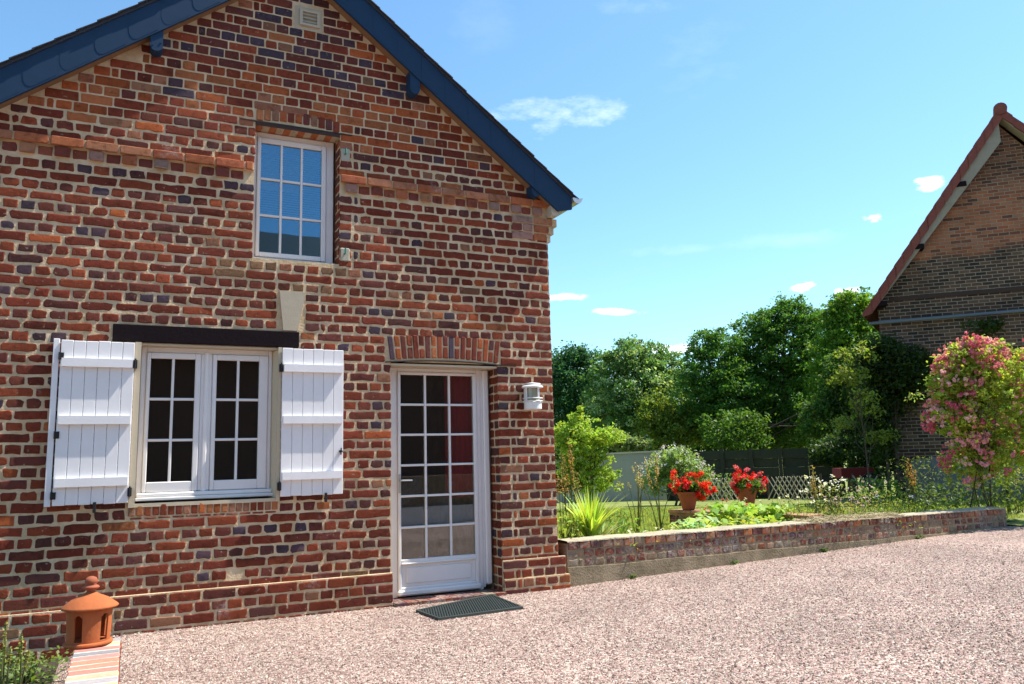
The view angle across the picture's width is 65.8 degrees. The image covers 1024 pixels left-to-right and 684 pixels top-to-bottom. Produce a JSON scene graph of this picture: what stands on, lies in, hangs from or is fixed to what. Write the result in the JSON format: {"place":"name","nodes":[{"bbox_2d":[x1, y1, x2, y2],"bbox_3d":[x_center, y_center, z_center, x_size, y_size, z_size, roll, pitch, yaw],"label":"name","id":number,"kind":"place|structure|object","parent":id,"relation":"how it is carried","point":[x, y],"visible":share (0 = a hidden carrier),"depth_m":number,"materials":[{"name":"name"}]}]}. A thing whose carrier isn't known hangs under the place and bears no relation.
{"place":"outdoors","nodes":[
{"label":"outdoors","id":0,"kind":"place"},
{"bbox_2d":[0,661,58,683],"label":"bed soil","id":1,"kind":"structure","parent":0,"point":[52,663],"depth_m":5.81,"materials":[{"name":"brown soil"}]},
{"bbox_2d":[0,621,30,683],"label":"grass stalks","id":2,"kind":"object","parent":1,"relation":"on","point":[18,656],"depth_m":4.82,"materials":[{"name":"green plant"}]},
{"bbox_2d":[0,644,59,676],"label":"weed","id":3,"kind":"object","parent":1,"relation":"on","point":[6,665],"visible":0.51,"depth_m":5.35,"materials":[{"name":"green plant"}]},
{"bbox_2d":[16,675,53,683],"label":"weed","id":4,"kind":"object","parent":1,"relation":"on","point":[33,677],"visible":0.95,"depth_m":4.71,"materials":[{"name":"green plant"}]},
{"bbox_2d":[0,648,73,683],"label":"weed","id":5,"kind":"object","parent":1,"relation":"on","point":[30,670],"visible":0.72,"depth_m":5.58,"materials":[{"name":"green plant"}]},
{"bbox_2d":[0,0,1023,450],"label":"sky","id":6,"kind":"structure","parent":0,"point":[722,157],"materials":[{"name":"blue"}]},
{"bbox_2d":[52,525,1023,683],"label":"gravel yard","id":7,"kind":"structure","parent":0,"point":[1004,538],"depth_m":5.96,"materials":[{"name":"beige gravel"}]},
{"bbox_2d":[64,637,121,683],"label":"brick edging","id":8,"kind":"object","parent":7,"relation":"on","point":[98,665],"visible":0.92,"depth_m":4.17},
{"bbox_2d":[60,576,118,648],"bbox_3d":[-2.506,1.591,4.702,0.310,0.391,0.310,3,-10,-25],"label":"terracotta lantern","id":9,"kind":"object","parent":8,"relation":"on","point":[89,611],"visible":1,"depth_m":4.61,"materials":[{"name":"orange ceramic"}]},
{"bbox_2d":[0,0,582,666],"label":"brick house","id":10,"kind":"structure","parent":7,"relation":"on","point":[274,314],"depth_m":7.29,"materials":[{"name":"brick"}]},
{"bbox_2d":[135,347,272,501],"bbox_3d":[-2.686,0.715,7.016,1.130,1.321,0.120,3,-10,-25],"label":"window","id":11,"kind":"structure","parent":10,"relation":"in","point":[203,447],"depth_m":6.98,"materials":[{"name":"white paint"}]},
{"bbox_2d":[252,131,333,263],"bbox_3d":[-2.115,-1.377,7.693,0.785,1.282,0.122,3,-10,-25],"label":"window","id":12,"kind":"structure","parent":10,"relation":"in","point":[326,149],"depth_m":7.73,"materials":[{"name":"white paint"}]},
{"bbox_2d":[391,368,491,597],"bbox_3d":[-0.708,1.374,7.953,1.062,2.223,0.160,3,-10,-25],"label":"door","id":13,"kind":"structure","parent":10,"relation":"in","point":[439,574],"depth_m":7.92,"materials":[{"name":"white paint"}]},
{"bbox_2d":[522,382,542,409],"bbox_3d":[0.213,0.560,8.201,0.224,0.282,0.224,3,-10,-25],"label":"wall lamp","id":14,"kind":"object","parent":10,"relation":"attached to","point":[532,400],"visible":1,"depth_m":8.13,"materials":[{"name":"white glass"}]},
{"bbox_2d":[416,594,522,619],"bbox_3d":[-0.424,2.390,7.161,0.914,0.020,0.867,3,-10,-25],"label":"doormat","id":15,"kind":"object","parent":7,"relation":"on","point":[484,604],"visible":1,"depth_m":7.03,"materials":[{"name":"rubber"}]},
{"bbox_2d":[558,507,1006,586],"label":"garden wall","id":16,"kind":"structure","parent":7,"relation":"on","point":[598,559],"depth_m":9.20,"materials":[{"name":"brick"}]},
{"bbox_2d":[793,509,904,530],"bbox_3d":[4.318,2.247,10.141,1.846,0.297,0.684,3,-10,-25],"label":"dry straw","id":17,"kind":"object","parent":16,"relation":"on","point":[842,517],"visible":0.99,"depth_m":10.06,"materials":[{"name":"beige plant"}]},
{"bbox_2d":[618,454,652,532],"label":"grass stalks","id":18,"kind":"object","parent":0,"point":[638,522],"depth_m":10.22,"materials":[{"name":"green plant"}]},
{"bbox_2d":[557,457,1014,534],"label":"lawn","id":19,"kind":"structure","parent":0,"point":[698,503],"depth_m":25.37,"materials":[{"name":"green plant"}]},
{"bbox_2d":[556,454,567,535],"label":"dock stalks","id":20,"kind":"object","parent":19,"relation":"on","point":[562,482],"visible":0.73,"depth_m":8.98,"materials":[{"name":"brown plant"}]},
{"bbox_2d":[563,435,581,535],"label":"dock stalks","id":21,"kind":"object","parent":19,"relation":"on","point":[569,455],"visible":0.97,"depth_m":9.40,"materials":[{"name":"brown plant"}]},
{"bbox_2d":[555,422,590,509],"bbox_3d":[1.520,3.465,21.541,1.413,2.583,1.091,1,-9,-15],"label":"fruit shrub","id":22,"kind":"object","parent":19,"relation":"on","point":[558,459],"visible":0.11,"depth_m":21.36,"materials":[{"name":"green plant"}]},
{"bbox_2d":[557,515,595,538],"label":"leafy perennial","id":23,"kind":"object","parent":19,"relation":"on","point":[567,520],"visible":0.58,"depth_m":8.73,"materials":[{"name":"green plant"}]},
{"bbox_2d":[551,340,604,450],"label":"tree","id":24,"kind":"object","parent":19,"relation":"on","point":[567,401],"visible":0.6,"depth_m":43.33,"materials":[{"name":"green plant"}]},
{"bbox_2d":[554,405,628,500],"bbox_3d":[1.881,3.045,20.044,2.010,2.891,1.707,3,-10,-25],"label":"fruit shrub","id":25,"kind":"object","parent":19,"relation":"on","point":[581,439],"visible":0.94,"depth_m":19.81,"materials":[{"name":"green plant"}]},
{"bbox_2d":[556,485,633,536],"bbox_3d":[0.889,1.977,9.045,1.042,0.688,1.096,3,-10,-25],"label":"daylily","id":26,"kind":"object","parent":19,"relation":"on","point":[592,510],"visible":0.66,"depth_m":8.93,"materials":[{"name":"green plant"}]},
{"bbox_2d":[583,518,630,534],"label":"daylily","id":27,"kind":"object","parent":19,"relation":"on","point":[604,531],"visible":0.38,"depth_m":9.02,"materials":[{"name":"green plant"}]},
{"bbox_2d":[555,450,666,502],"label":"rendered wall","id":28,"kind":"structure","parent":19,"relation":"on","point":[626,461],"depth_m":29.85,"materials":[{"name":"beige paint"}]},
{"bbox_2d":[600,510,644,534],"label":"leafy perennial","id":29,"kind":"object","parent":19,"relation":"on","point":[622,529],"visible":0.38,"depth_m":9.51,"materials":[{"name":"green plant"}]},
{"bbox_2d":[603,424,653,451],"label":"whitish shrub","id":30,"kind":"object","parent":19,"relation":"on","point":[631,444],"visible":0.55,"depth_m":33.82,"materials":[{"name":"green plant"}]},
{"bbox_2d":[574,332,692,454],"bbox_3d":[6.413,3.583,39.842,6.311,8.164,5.682,3,-10,-25],"label":"broadleaf tree","id":31,"kind":"object","parent":19,"relation":"on","point":[643,368],"visible":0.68,"depth_m":39.15,"materials":[{"name":"green plant"}]},
{"bbox_2d":[615,527,690,545],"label":"white flowers","id":32,"kind":"object","parent":19,"relation":"on","point":[629,531],"visible":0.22,"depth_m":9.33,"materials":[{"name":"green plant"}]},
{"bbox_2d":[635,454,677,530],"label":"grass stalks","id":33,"kind":"object","parent":19,"relation":"on","point":[658,508],"depth_m":10.54,"materials":[{"name":"green plant"}]},
{"bbox_2d":[630,386,717,451],"bbox_3d":[7.769,4.567,36.861,4.435,5.221,3.373,-2,-9,5],"label":"understorey tree","id":34,"kind":"object","parent":19,"relation":"on","point":[666,426],"visible":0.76,"depth_m":36.38,"materials":[{"name":"green plant"}]},
{"bbox_2d":[635,442,716,505],"bbox_3d":[4.729,3.926,22.971,2.307,2.054,1.677,3,-10,-25],"label":"flowering shrub","id":35,"kind":"object","parent":19,"relation":"on","point":[675,459],"visible":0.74,"depth_m":22.78,"materials":[{"name":"green plant"}]},
{"bbox_2d":[557,359,826,460],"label":"tree","id":36,"kind":"object","parent":19,"relation":"on","point":[697,402],"visible":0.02,"depth_m":51.33,"materials":[{"name":"green plant"}]},
{"bbox_2d":[668,515,728,529],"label":"plant","id":37,"kind":"object","parent":19,"relation":"on","point":[693,523],"visible":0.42,"depth_m":9.61,"materials":[{"name":"green plant"}]},
{"bbox_2d":[664,473,764,501],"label":"bean plants","id":38,"kind":"object","parent":19,"relation":"on","point":[718,480],"visible":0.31,"depth_m":27.25,"materials":[{"name":"green plant"}]},
{"bbox_2d":[701,477,737,500],"bbox_3d":[7.040,5.020,26.526,1.560,1.029,0.102,-9,-12,42],"label":"trellis fence","id":39,"kind":"object","parent":19,"relation":"on","point":[721,487],"visible":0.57,"depth_m":26.51,"materials":[{"name":"grey wood"}]},
{"bbox_2d":[555,420,890,464],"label":"hedge","id":40,"kind":"object","parent":19,"relation":"on","point":[698,448],"visible":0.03,"depth_m":54.28,"materials":[{"name":"green plant"}]},
{"bbox_2d":[669,326,779,468],"bbox_3d":[9.767,3.123,35.786,5.141,7.706,3.694,3,-10,-25],"label":"broadleaf tree","id":41,"kind":"object","parent":19,"relation":"on","point":[716,385],"visible":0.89,"depth_m":35.42,"materials":[{"name":"green plant"}]},
{"bbox_2d":[693,497,767,525],"bbox_3d":[2.967,2.339,10.730,1.193,0.504,1.010,3,-10,-25],"label":"squash plant","id":42,"kind":"object","parent":19,"relation":"on","point":[735,510],"visible":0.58,"depth_m":10.53,"materials":[{"name":"green plant"}]},
{"bbox_2d":[688,515,783,526],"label":"leafy perennial","id":43,"kind":"object","parent":19,"relation":"on","point":[752,519],"visible":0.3,"depth_m":10.03,"materials":[{"name":"green plant"}]},
{"bbox_2d":[668,506,826,524],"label":"planter wall","id":44,"kind":"structure","parent":19,"relation":"on","point":[675,515],"depth_m":12.26,"materials":[{"name":"brick"}]},
{"bbox_2d":[668,469,716,509],"bbox_3d":[2.843,2.330,12.556,0.727,0.641,0.544,3,-10,-25],"label":"geranium pot","id":45,"kind":"object","parent":44,"relation":"on","point":[688,491],"visible":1,"depth_m":12.43,"materials":[{"name":"ceramic"}]},
{"bbox_2d":[730,464,768,504],"bbox_3d":[3.487,2.107,11.687,0.564,0.609,0.592,-5,-9,22],"label":"geranium pot","id":46,"kind":"object","parent":44,"relation":"on","point":[745,486],"visible":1,"depth_m":11.63,"materials":[{"name":"ceramic"}]},
{"bbox_2d":[666,446,845,500],"bbox_3d":[8.588,4.832,28.323,6.114,2.060,0.180,-5,-9,19],"label":"panel fence","id":47,"kind":"object","parent":19,"relation":"on","point":[795,464],"visible":0.48,"depth_m":28.09,"materials":[{"name":"grey wood"}]},
{"bbox_2d":[695,383,828,450],"bbox_3d":[11.318,4.308,35.023,7.175,5.118,5.618,-1,-9,-3],"label":"understorey tree","id":48,"kind":"object","parent":19,"relation":"on","point":[756,433],"visible":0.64,"depth_m":33.97,"materials":[{"name":"green plant"}]},
{"bbox_2d":[739,502,795,522],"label":"squash plant","id":49,"kind":"object","parent":19,"relation":"on","point":[771,510],"visible":0.33,"depth_m":10.89,"materials":[{"name":"green plant"}]},
{"bbox_2d":[722,290,826,448],"bbox_3d":[12.742,2.364,37.145,6.177,9.560,4.977,3,-10,-25],"label":"tall tree","id":50,"kind":"object","parent":19,"relation":"on","point":[771,329],"visible":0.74,"depth_m":36.27,"materials":[{"name":"green plant"}]},
{"bbox_2d":[557,500,1023,538],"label":"grass","id":51,"kind":"structure","parent":19,"relation":"on","point":[649,519],"depth_m":15.71,"materials":[{"name":"green plant"}]},
{"bbox_2d":[744,493,836,522],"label":"meadow flowers","id":52,"kind":"object","parent":19,"relation":"on","point":[799,505],"visible":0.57,"depth_m":10.86,"materials":[{"name":"green plant"}]},
{"bbox_2d":[766,474,822,499],"bbox_3d":[8.998,4.742,25.279,0.101,1.044,1.987,5,-11,-37],"label":"trellis fence","id":53,"kind":"object","parent":19,"relation":"on","point":[792,486],"visible":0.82,"depth_m":25.33,"materials":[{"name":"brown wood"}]},
{"bbox_2d":[810,465,823,513],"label":"dock stalks","id":54,"kind":"object","parent":19,"relation":"on","point":[814,488],"visible":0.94,"depth_m":11.40,"materials":[{"name":"brown plant"}]},
{"bbox_2d":[779,474,865,515],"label":"daisies","id":55,"kind":"object","parent":19,"relation":"on","point":[830,488],"visible":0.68,"depth_m":11.72,"materials":[{"name":"white plant"}]},
{"bbox_2d":[796,286,878,491],"bbox_3d":[14.253,2.063,32.749,4.037,8.630,3.700,3,-10,-25],"label":"broadleaf tree","id":56,"kind":"object","parent":19,"relation":"on","point":[842,314],"visible":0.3,"depth_m":32.60,"materials":[{"name":"green plant"}]},
{"bbox_2d":[794,331,883,491],"bbox_3d":[13.094,2.752,29.784,4.672,6.436,3.013,-4,-9,13],"label":"broadleaf tree","id":57,"kind":"object","parent":19,"relation":"on","point":[828,407],"visible":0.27,"depth_m":29.73,"materials":[{"name":"green plant"}]},
{"bbox_2d":[804,385,891,496],"bbox_3d":[11.496,3.445,27.054,2.766,4.038,3.210,3,-10,-25],"label":"dark bush","id":58,"kind":"object","parent":19,"relation":"on","point":[840,449],"visible":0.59,"depth_m":26.50,"materials":[{"name":"green plant"}]},
{"bbox_2d":[798,495,902,515],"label":"meadow flowers","id":59,"kind":"object","parent":19,"relation":"on","point":[850,505],"visible":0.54,"depth_m":11.26,"materials":[{"name":"green plant"}]},
{"bbox_2d":[832,467,883,491],"bbox_3d":[10.814,4.349,24.714,1.265,0.837,0.819,-1,-9,0],"label":"garden trailer","id":60,"kind":"object","parent":19,"relation":"on","point":[844,472],"visible":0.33,"depth_m":24.47,"materials":[{"name":"red paint"}]},
{"bbox_2d":[824,340,902,503],"bbox_3d":[8.253,2.021,18.607,1.475,4.128,1.223,-9,-11,39],"label":"yellowish tree","id":61,"kind":"object","parent":19,"relation":"on","point":[844,375],"visible":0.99,"depth_m":18.61,"materials":[{"name":"green plant"}]},
{"bbox_2d":[851,473,886,502],"bbox_3d":[8.968,3.762,19.771,0.874,0.984,0.103,-8,-11,38],"label":"trellis fence","id":62,"kind":"object","parent":19,"relation":"on","point":[854,478],"visible":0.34,"depth_m":19.91,"materials":[{"name":"grey wood"}]},
{"bbox_2d":[830,477,934,504],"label":"bean plants","id":63,"kind":"object","parent":19,"relation":"on","point":[883,486],"visible":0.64,"depth_m":18.87,"materials":[{"name":"green plant"}]},
{"bbox_2d":[834,480,943,514],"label":"meadow flowers","id":64,"kind":"object","parent":19,"relation":"on","point":[878,492],"visible":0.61,"depth_m":11.88,"materials":[{"name":"green plant"}]},
{"bbox_2d":[905,458,915,511],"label":"dock stalks","id":65,"kind":"object","parent":19,"relation":"on","point":[911,484],"visible":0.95,"depth_m":12.40,"materials":[{"name":"brown plant"}]},
{"bbox_2d":[860,495,969,513],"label":"meadow flowers","id":66,"kind":"object","parent":19,"relation":"on","point":[911,505],"visible":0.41,"depth_m":12.01,"materials":[{"name":"green plant"}]},
{"bbox_2d":[888,456,967,512],"bbox_3d":[6.952,2.440,13.421,1.289,1.045,1.362,3,-10,-25],"label":"leafy perennial","id":67,"kind":"object","parent":19,"relation":"on","point":[934,472],"visible":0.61,"depth_m":13.35,"materials":[{"name":"green plant"}]},
{"bbox_2d":[862,102,1023,525],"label":"barn","id":68,"kind":"structure","parent":19,"relation":"on","point":[961,258],"depth_m":19.55,"materials":[{"name":"brick"}]},
{"bbox_2d":[838,316,1005,503],"bbox_3d":[10.286,1.789,19.241,4.590,4.686,1.774,-3,-9,9],"label":"climbing vine","id":69,"kind":"object","parent":68,"relation":"attached to","point":[896,372],"visible":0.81,"depth_m":19.18,"materials":[{"name":"green plant"}]},
{"bbox_2d":[871,481,1023,515],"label":"leafy perennial","id":70,"kind":"object","parent":19,"relation":"on","point":[958,503],"visible":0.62,"depth_m":12.34,"materials":[{"name":"green plant"}]},
{"bbox_2d":[997,465,1023,512],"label":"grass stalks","id":71,"kind":"object","parent":19,"relation":"on","point":[1022,509],"depth_m":12.85,"materials":[{"name":"green plant"}]},
{"bbox_2d":[1006,510,1023,525],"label":"grass verge","id":72,"kind":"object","parent":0,"point":[1019,521],"depth_m":11.66,"materials":[{"name":"green plant"}]},
{"bbox_2d":[904,331,1023,507],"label":"rose bush","id":73,"kind":"object","parent":72,"relation":"on","point":[971,384],"visible":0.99,"depth_m":11.71,"materials":[{"name":"pink plant"}]},
{"bbox_2d":[959,466,1023,514],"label":"leafy perennial","id":74,"kind":"object","parent":72,"relation":"on","point":[1002,500],"visible":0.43,"depth_m":12.67,"materials":[{"name":"green plant"}]}
]}

